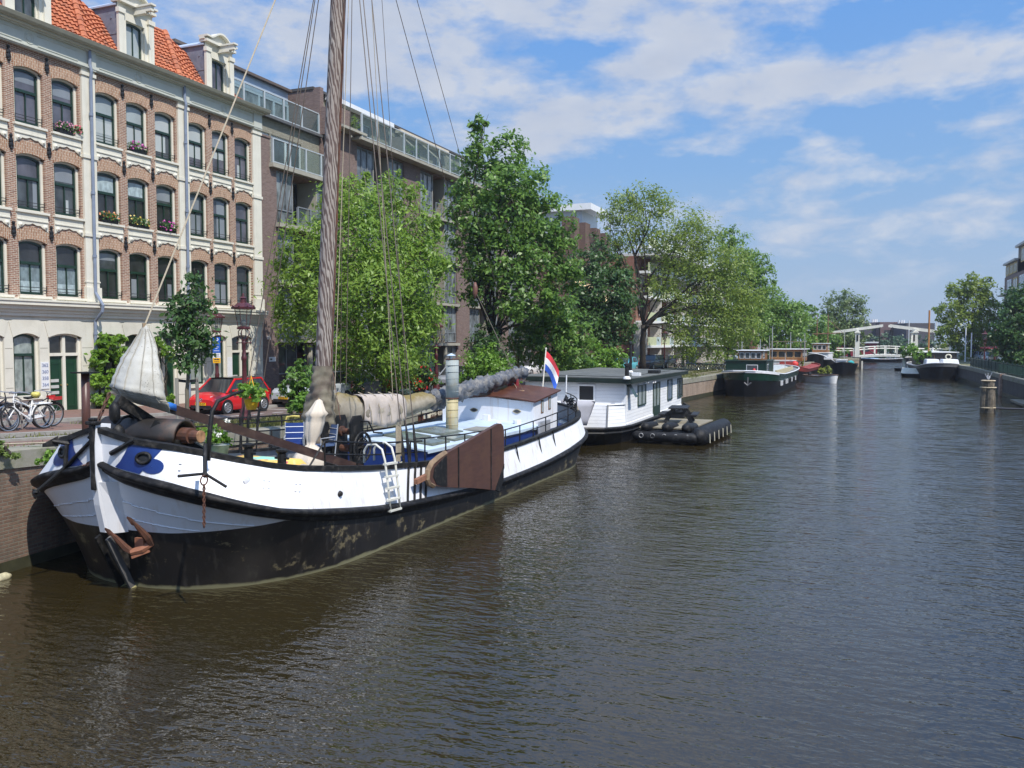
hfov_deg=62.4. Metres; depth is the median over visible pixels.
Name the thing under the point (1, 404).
bicycle
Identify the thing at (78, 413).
pavement
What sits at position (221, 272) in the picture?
window
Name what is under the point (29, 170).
window
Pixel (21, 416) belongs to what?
bike rack
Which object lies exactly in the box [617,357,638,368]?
parked car
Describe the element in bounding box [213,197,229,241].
window
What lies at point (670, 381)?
window
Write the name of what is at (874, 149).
sky
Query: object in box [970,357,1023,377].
railing
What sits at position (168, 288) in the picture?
window
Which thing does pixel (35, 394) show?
saddle cover
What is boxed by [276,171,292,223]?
window
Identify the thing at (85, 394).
mooring post
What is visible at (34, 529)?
quay wall
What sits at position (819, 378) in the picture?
rowing boat
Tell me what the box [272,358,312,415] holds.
olive shrub
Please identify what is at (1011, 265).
window
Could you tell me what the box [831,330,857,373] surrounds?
barge
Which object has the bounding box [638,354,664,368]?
parked car
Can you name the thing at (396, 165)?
window
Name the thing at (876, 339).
tree
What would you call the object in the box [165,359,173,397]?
door
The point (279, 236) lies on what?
window
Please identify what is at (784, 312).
quay tree
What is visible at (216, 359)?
parking sign
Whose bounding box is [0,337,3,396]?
window
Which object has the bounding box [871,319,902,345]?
office building
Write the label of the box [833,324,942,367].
drawbridge
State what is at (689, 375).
grass
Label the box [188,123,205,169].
window
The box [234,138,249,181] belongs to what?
window
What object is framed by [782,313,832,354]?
quay tree
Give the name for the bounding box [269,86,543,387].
apartment building
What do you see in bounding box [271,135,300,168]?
window
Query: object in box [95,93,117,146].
window
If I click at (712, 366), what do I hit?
bicycle
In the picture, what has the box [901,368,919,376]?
covered dinghy
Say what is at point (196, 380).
tree stake
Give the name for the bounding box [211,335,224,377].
window
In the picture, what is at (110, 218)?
flower box
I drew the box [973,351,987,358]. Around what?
parked car
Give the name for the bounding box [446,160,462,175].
balcony shrub
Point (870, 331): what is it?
office building
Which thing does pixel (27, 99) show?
window
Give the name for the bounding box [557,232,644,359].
ash tree
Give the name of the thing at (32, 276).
window
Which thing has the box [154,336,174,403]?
climbing vine
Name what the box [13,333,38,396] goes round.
window
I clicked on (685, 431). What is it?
raft
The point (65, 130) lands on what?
flower box
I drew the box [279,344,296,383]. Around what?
window
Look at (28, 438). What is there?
kerb
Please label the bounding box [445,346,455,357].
window
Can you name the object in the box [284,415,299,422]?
garden hose
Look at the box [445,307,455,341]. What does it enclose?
window
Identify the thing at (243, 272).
window
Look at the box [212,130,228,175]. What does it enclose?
window
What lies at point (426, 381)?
dark hedge
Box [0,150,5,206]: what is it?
window
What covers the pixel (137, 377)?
sail
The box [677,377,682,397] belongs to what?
window
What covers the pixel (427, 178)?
window
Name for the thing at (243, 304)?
street lamp
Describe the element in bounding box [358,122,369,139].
window
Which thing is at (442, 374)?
parked car
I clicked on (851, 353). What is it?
red cabin
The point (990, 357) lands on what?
parked car
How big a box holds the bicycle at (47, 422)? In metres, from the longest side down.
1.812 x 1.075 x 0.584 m
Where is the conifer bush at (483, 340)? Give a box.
[461,320,517,370]
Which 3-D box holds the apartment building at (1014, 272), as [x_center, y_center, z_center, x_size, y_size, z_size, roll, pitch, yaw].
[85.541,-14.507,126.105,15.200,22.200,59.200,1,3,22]
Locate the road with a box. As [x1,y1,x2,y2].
[1,364,679,437]
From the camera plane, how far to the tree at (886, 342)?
219.11 m
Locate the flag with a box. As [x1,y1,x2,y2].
[542,348,558,388]
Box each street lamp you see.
[207,307,224,376]
[231,293,255,420]
[432,324,442,389]
[661,330,667,358]
[982,331,987,359]
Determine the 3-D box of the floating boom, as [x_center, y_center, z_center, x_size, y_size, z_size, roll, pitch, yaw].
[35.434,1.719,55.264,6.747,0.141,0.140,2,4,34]
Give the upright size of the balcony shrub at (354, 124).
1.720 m
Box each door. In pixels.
[50,356,62,410]
[65,356,77,409]
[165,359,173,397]
[232,352,238,375]
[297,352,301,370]
[653,381,660,416]
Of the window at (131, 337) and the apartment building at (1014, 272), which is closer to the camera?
the window at (131, 337)
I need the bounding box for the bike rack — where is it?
[0,396,22,428]
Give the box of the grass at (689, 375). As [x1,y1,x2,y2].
[0,366,725,447]
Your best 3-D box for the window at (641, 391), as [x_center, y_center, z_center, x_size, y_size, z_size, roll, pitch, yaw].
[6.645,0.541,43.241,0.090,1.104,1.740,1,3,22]
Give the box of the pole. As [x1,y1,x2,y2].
[964,327,966,361]
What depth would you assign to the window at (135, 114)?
37.48 m
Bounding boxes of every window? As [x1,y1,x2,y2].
[0,63,3,117]
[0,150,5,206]
[0,237,8,294]
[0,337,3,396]
[13,66,41,126]
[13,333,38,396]
[16,153,44,212]
[18,239,46,296]
[51,78,76,131]
[54,162,79,217]
[56,244,81,297]
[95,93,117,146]
[97,171,119,220]
[98,334,117,391]
[99,249,121,300]
[125,334,136,346]
[126,103,147,151]
[128,178,148,225]
[129,252,150,301]
[155,112,174,161]
[156,184,174,230]
[158,256,176,303]
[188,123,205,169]
[190,192,206,237]
[191,260,208,304]
[191,338,204,385]
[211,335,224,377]
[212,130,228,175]
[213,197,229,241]
[214,263,230,306]
[234,83,288,120]
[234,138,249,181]
[236,202,250,244]
[237,265,251,304]
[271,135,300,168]
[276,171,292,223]
[277,228,293,281]
[278,288,293,338]
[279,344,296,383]
[293,183,296,225]
[303,344,315,370]
[317,183,322,225]
[357,146,372,195]
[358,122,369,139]
[389,159,402,204]
[389,210,402,243]
[409,144,418,159]
[420,171,432,214]
[421,262,432,300]
[421,346,432,370]
[433,155,441,168]
[444,180,454,219]
[445,223,455,262]
[445,267,455,303]
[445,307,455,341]
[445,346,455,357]
[470,309,478,341]
[508,317,515,341]
[509,281,515,303]
[578,384,594,400]
[627,384,637,397]
[637,383,645,406]
[667,379,672,400]
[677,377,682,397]
[884,330,891,336]
[1006,265,1008,275]
[1007,279,1010,289]
[1009,263,1012,274]
[1013,261,1016,272]
[1013,276,1017,288]
[1019,274,1023,288]
[1021,246,1023,261]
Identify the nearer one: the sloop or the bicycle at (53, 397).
the bicycle at (53, 397)
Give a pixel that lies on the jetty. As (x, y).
(1019, 401)
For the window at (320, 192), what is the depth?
50.15 m
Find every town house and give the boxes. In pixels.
[0,0,99,412]
[1,0,190,407]
[56,26,270,397]
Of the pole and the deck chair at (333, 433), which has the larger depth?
the pole
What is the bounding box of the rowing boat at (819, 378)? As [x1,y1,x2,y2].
[803,373,838,382]
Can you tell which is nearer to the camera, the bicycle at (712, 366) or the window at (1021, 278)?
the bicycle at (712, 366)
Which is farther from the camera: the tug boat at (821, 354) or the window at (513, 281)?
the tug boat at (821, 354)
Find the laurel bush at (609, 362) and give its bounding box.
[554,340,639,370]
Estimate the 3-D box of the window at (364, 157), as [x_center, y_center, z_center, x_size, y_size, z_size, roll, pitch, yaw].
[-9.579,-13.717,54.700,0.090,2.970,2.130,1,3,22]
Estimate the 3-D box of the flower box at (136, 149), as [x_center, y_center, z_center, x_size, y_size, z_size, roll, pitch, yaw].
[-16.481,-10.450,37.276,0.335,0.537,0.958,1,3,22]
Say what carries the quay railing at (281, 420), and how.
on the quay wall at (34, 529)
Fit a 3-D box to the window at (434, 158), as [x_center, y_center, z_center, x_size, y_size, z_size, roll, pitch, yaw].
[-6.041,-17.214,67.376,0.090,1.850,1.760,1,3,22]
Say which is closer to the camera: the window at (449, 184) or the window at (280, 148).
the window at (280, 148)
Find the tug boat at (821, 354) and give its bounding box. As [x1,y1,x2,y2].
[805,314,842,372]
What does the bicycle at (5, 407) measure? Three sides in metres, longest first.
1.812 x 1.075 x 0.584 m
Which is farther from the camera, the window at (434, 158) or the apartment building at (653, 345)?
the apartment building at (653, 345)
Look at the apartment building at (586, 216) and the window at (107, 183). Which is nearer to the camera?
the window at (107, 183)
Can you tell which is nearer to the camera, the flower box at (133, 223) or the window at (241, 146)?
the flower box at (133, 223)
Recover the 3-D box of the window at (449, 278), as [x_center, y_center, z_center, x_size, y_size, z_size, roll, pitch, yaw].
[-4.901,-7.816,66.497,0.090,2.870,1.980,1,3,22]
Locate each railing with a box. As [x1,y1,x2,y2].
[190,413,301,427]
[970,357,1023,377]
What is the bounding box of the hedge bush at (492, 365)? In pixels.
[458,339,522,383]
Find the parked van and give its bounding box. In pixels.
[949,345,964,356]
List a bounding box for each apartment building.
[172,38,335,395]
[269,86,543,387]
[540,203,609,362]
[609,237,732,364]
[746,313,768,349]
[998,241,1023,340]
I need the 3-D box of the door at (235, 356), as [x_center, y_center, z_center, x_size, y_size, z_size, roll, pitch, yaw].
[-14.311,-0.255,43.708,0.135,2.748,0.585,1,3,22]
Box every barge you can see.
[30,0,587,589]
[693,327,799,396]
[767,332,819,380]
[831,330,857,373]
[898,310,959,379]
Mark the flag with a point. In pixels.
(551, 369)
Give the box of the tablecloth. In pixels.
[239,455,305,464]
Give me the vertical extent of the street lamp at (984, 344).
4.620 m
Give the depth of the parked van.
137.59 m
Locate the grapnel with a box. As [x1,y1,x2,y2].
[178,443,226,527]
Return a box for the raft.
[632,418,731,444]
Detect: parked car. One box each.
[189,376,270,414]
[271,370,352,403]
[387,365,433,392]
[433,365,468,385]
[520,359,546,373]
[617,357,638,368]
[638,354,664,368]
[663,355,676,367]
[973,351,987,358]
[980,352,989,359]
[988,352,996,360]
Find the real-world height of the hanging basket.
0.673 m
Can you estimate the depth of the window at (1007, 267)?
153.08 m
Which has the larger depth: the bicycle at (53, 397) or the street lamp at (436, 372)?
the street lamp at (436, 372)
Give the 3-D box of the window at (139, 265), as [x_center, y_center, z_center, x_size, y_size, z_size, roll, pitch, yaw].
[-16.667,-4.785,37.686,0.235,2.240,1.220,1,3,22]
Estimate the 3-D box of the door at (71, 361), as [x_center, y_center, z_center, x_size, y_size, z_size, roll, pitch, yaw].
[-18.038,0.101,34.570,0.135,2.518,0.585,1,3,22]
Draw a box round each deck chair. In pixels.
[284,422,303,445]
[316,424,337,455]
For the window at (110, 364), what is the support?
in the town house at (130, 64)
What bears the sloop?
on the water
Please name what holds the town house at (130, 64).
on the ground at (688, 370)
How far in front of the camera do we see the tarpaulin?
38.98 m
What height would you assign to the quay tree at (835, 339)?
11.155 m
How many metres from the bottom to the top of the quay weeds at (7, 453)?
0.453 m
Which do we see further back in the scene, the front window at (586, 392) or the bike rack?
the front window at (586, 392)
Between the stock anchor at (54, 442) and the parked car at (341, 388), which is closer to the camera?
the stock anchor at (54, 442)
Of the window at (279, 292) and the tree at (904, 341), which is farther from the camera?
the tree at (904, 341)
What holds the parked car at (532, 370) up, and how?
on the ground at (688, 370)
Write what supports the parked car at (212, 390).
on the road
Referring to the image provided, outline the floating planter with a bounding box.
[817,365,832,374]
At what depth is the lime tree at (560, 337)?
59.22 m
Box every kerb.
[0,387,440,424]
[0,429,81,437]
[0,435,65,441]
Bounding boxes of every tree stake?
[175,378,185,418]
[189,377,198,422]
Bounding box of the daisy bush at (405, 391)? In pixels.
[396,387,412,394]
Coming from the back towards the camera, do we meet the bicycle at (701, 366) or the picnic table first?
the bicycle at (701, 366)
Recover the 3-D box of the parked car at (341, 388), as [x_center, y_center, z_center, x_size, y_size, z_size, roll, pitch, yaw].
[-9.730,0.195,41.105,2.120,1.691,4.535,1,3,22]
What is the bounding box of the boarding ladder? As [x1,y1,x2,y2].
[363,441,401,512]
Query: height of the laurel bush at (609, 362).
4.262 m
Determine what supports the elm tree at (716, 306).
on the ground at (688, 370)
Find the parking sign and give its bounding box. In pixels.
[213,337,220,362]
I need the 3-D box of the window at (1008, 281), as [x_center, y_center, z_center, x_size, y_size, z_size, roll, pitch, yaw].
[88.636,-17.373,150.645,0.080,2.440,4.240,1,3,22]
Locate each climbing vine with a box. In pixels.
[84,331,128,408]
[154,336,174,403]
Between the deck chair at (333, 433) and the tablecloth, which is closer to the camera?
the tablecloth
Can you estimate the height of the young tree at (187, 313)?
5.259 m
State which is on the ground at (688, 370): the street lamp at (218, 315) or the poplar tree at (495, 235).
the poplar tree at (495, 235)
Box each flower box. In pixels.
[55,121,74,135]
[71,125,83,137]
[99,211,119,223]
[128,140,148,154]
[129,215,150,228]
[159,220,178,232]
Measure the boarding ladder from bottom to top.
1.618 m
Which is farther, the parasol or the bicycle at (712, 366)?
the bicycle at (712, 366)
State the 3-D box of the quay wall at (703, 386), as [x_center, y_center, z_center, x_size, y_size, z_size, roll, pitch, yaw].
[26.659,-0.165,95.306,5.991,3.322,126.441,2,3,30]
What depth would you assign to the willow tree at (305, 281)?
41.75 m
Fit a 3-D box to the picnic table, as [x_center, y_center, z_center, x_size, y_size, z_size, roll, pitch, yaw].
[8.573,1.565,43.294,1.940,0.822,1.900,1,3,16]
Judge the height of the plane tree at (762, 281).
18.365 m
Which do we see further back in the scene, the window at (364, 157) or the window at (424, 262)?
the window at (424, 262)
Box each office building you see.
[832,323,875,341]
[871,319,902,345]
[893,320,934,347]
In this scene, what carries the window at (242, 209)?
in the town house at (220, 242)
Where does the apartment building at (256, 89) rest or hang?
on the ground at (688, 370)
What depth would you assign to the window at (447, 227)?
66.32 m
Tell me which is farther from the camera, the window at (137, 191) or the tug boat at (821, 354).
the tug boat at (821, 354)
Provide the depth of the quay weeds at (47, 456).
17.94 m
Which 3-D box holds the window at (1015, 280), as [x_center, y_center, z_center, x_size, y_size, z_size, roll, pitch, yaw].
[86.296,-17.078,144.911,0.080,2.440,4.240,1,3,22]
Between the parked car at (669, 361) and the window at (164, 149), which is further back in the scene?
the parked car at (669, 361)
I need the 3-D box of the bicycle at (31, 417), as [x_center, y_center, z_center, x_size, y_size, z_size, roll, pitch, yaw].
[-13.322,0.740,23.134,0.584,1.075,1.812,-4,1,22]
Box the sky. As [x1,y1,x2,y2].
[81,0,1023,343]
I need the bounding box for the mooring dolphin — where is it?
[979,373,996,412]
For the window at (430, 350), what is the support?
in the apartment building at (425, 167)
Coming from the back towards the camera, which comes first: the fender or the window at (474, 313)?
the window at (474, 313)
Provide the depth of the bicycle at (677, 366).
88.96 m
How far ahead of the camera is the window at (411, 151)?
63.81 m
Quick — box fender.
[0,572,11,580]
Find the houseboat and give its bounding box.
[524,341,687,444]
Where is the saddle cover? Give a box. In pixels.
[30,392,40,397]
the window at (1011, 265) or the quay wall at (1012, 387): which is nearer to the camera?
the quay wall at (1012, 387)
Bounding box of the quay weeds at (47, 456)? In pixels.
[34,449,55,465]
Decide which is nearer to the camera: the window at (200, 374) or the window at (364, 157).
the window at (200, 374)
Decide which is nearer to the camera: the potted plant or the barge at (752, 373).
the potted plant
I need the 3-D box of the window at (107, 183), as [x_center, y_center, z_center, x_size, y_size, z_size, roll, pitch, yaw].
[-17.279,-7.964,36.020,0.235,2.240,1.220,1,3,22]
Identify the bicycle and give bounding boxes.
[0,391,20,429]
[0,391,50,429]
[0,392,54,431]
[0,396,17,427]
[8,390,64,428]
[671,360,684,369]
[683,360,696,370]
[688,360,703,370]
[695,360,709,370]
[701,360,714,369]
[706,361,721,369]
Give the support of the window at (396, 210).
in the apartment building at (425, 167)
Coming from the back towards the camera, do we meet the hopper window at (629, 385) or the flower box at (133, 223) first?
the hopper window at (629, 385)
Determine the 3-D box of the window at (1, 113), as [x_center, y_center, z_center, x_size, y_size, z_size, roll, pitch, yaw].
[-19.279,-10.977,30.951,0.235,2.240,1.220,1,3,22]
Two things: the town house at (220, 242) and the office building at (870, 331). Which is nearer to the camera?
the town house at (220, 242)
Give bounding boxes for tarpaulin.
[561,399,595,424]
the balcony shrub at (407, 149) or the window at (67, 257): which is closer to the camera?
the window at (67, 257)
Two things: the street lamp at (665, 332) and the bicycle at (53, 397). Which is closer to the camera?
the bicycle at (53, 397)
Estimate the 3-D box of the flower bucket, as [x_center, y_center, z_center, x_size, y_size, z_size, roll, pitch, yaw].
[-6.154,1.167,17.600,0.647,0.919,0.749,1,3,22]
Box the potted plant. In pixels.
[290,391,305,418]
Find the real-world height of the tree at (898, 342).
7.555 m
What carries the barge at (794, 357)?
on the water
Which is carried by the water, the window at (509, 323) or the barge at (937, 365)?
the barge at (937, 365)
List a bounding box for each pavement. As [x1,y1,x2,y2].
[0,423,81,432]
[3,385,445,420]
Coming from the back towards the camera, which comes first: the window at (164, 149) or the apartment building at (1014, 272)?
the apartment building at (1014, 272)
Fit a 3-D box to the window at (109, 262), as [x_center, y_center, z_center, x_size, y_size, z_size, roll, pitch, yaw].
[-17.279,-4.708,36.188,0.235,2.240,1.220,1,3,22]
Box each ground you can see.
[0,344,852,438]
[934,344,997,371]
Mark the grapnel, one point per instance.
(205, 474)
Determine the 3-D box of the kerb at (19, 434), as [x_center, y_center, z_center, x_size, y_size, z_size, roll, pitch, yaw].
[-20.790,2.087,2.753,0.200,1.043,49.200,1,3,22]
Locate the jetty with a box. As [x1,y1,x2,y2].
[998,374,1023,407]
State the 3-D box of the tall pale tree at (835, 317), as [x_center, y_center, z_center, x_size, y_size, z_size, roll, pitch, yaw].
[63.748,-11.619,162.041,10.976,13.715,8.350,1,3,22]
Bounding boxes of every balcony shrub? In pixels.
[351,115,360,136]
[405,144,420,157]
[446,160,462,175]
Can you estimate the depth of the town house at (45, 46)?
33.05 m
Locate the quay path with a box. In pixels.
[5,439,50,446]
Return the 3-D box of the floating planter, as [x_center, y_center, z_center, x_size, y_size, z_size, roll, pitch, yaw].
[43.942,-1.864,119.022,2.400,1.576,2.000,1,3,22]
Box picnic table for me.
[658,405,699,422]
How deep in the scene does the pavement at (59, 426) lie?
24.23 m
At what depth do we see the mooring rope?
18.57 m
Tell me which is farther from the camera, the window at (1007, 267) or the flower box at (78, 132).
the window at (1007, 267)
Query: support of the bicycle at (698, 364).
on the ground at (688, 370)
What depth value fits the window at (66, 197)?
34.26 m
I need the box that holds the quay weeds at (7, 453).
[0,440,20,459]
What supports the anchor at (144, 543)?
hanging from the sailing barge at (476, 444)
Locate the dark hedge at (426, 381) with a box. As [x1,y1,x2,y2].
[351,352,443,394]
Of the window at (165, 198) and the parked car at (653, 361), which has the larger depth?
the parked car at (653, 361)
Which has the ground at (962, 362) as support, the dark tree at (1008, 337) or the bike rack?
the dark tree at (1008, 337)
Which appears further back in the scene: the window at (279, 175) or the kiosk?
the kiosk
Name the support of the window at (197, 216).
in the town house at (220, 242)
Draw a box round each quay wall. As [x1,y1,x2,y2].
[0,409,438,572]
[681,358,858,401]
[955,365,1023,398]
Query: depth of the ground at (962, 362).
130.99 m
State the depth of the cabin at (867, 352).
189.48 m
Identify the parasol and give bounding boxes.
[293,398,327,464]
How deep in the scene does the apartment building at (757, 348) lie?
174.38 m
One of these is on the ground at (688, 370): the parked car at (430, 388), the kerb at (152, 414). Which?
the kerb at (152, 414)
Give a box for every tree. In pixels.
[153,269,229,419]
[249,168,463,393]
[440,112,591,348]
[500,291,602,372]
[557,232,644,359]
[596,178,775,368]
[713,223,781,363]
[752,283,822,358]
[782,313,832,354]
[803,304,850,357]
[818,288,872,356]
[866,335,884,357]
[872,332,896,358]
[889,334,906,358]
[901,337,919,357]
[918,335,939,349]
[931,271,1003,359]
[987,281,1023,365]
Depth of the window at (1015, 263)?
145.32 m
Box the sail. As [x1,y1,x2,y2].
[109,323,169,412]
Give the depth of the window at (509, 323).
78.35 m
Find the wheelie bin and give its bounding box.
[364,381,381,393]
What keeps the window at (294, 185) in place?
in the apartment building at (256, 89)
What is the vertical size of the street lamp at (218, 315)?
4.620 m
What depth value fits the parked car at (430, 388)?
50.83 m
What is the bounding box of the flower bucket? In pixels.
[203,418,235,453]
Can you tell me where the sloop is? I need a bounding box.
[861,358,902,361]
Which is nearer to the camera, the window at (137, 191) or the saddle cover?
the saddle cover
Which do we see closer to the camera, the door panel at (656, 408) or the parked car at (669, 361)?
the door panel at (656, 408)
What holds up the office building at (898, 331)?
on the ground at (962, 362)
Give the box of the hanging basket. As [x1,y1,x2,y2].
[234,376,267,409]
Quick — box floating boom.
[996,407,1023,409]
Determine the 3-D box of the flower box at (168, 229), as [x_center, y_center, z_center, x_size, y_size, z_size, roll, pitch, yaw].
[-15.859,-7.263,38.969,0.343,0.537,0.997,1,3,22]
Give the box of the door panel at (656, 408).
[654,404,659,415]
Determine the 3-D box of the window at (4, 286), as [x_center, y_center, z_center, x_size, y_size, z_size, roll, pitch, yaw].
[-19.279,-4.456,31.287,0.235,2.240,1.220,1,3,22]
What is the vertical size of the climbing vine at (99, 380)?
3.802 m
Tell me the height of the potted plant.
1.025 m
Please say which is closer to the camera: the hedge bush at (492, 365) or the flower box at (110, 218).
the flower box at (110, 218)
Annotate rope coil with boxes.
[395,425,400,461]
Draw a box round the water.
[0,349,1023,767]
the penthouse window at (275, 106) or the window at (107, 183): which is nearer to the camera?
the window at (107, 183)
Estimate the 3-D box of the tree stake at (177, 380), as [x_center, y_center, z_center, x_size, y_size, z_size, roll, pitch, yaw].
[-10.717,0.638,27.336,0.309,1.678,0.343,0,3,0]
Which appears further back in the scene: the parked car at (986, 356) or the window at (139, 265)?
the parked car at (986, 356)
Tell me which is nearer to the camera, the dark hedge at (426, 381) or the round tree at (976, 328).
the dark hedge at (426, 381)
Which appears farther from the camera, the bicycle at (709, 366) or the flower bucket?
the bicycle at (709, 366)
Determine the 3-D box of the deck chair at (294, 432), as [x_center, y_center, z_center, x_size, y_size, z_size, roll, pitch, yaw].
[-5.597,1.484,21.716,0.488,0.974,0.556,-1,3,-11]
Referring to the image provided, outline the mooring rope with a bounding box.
[3,442,44,444]
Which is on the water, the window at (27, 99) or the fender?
the fender
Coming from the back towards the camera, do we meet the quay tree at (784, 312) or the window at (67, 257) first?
the quay tree at (784, 312)
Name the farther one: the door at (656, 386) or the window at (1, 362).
the door at (656, 386)
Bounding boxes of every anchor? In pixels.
[33,436,88,494]
[105,516,153,558]
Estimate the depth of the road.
34.46 m
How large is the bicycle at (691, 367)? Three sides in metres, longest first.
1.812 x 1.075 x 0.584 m
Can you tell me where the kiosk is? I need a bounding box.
[980,346,1020,360]
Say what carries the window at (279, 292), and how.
in the apartment building at (256, 89)
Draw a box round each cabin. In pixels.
[837,342,862,355]
[862,342,878,354]
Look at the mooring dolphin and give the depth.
57.10 m
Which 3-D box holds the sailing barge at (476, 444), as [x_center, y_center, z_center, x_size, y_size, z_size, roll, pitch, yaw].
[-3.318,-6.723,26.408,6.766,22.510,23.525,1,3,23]
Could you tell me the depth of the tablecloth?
18.05 m
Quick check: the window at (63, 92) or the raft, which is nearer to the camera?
the window at (63, 92)
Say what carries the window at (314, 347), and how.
in the apartment building at (256, 89)
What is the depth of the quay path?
20.31 m
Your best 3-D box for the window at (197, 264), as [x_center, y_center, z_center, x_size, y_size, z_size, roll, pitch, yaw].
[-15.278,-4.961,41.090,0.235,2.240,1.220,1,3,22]
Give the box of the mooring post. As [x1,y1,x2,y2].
[70,371,99,429]
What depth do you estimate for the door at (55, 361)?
33.91 m

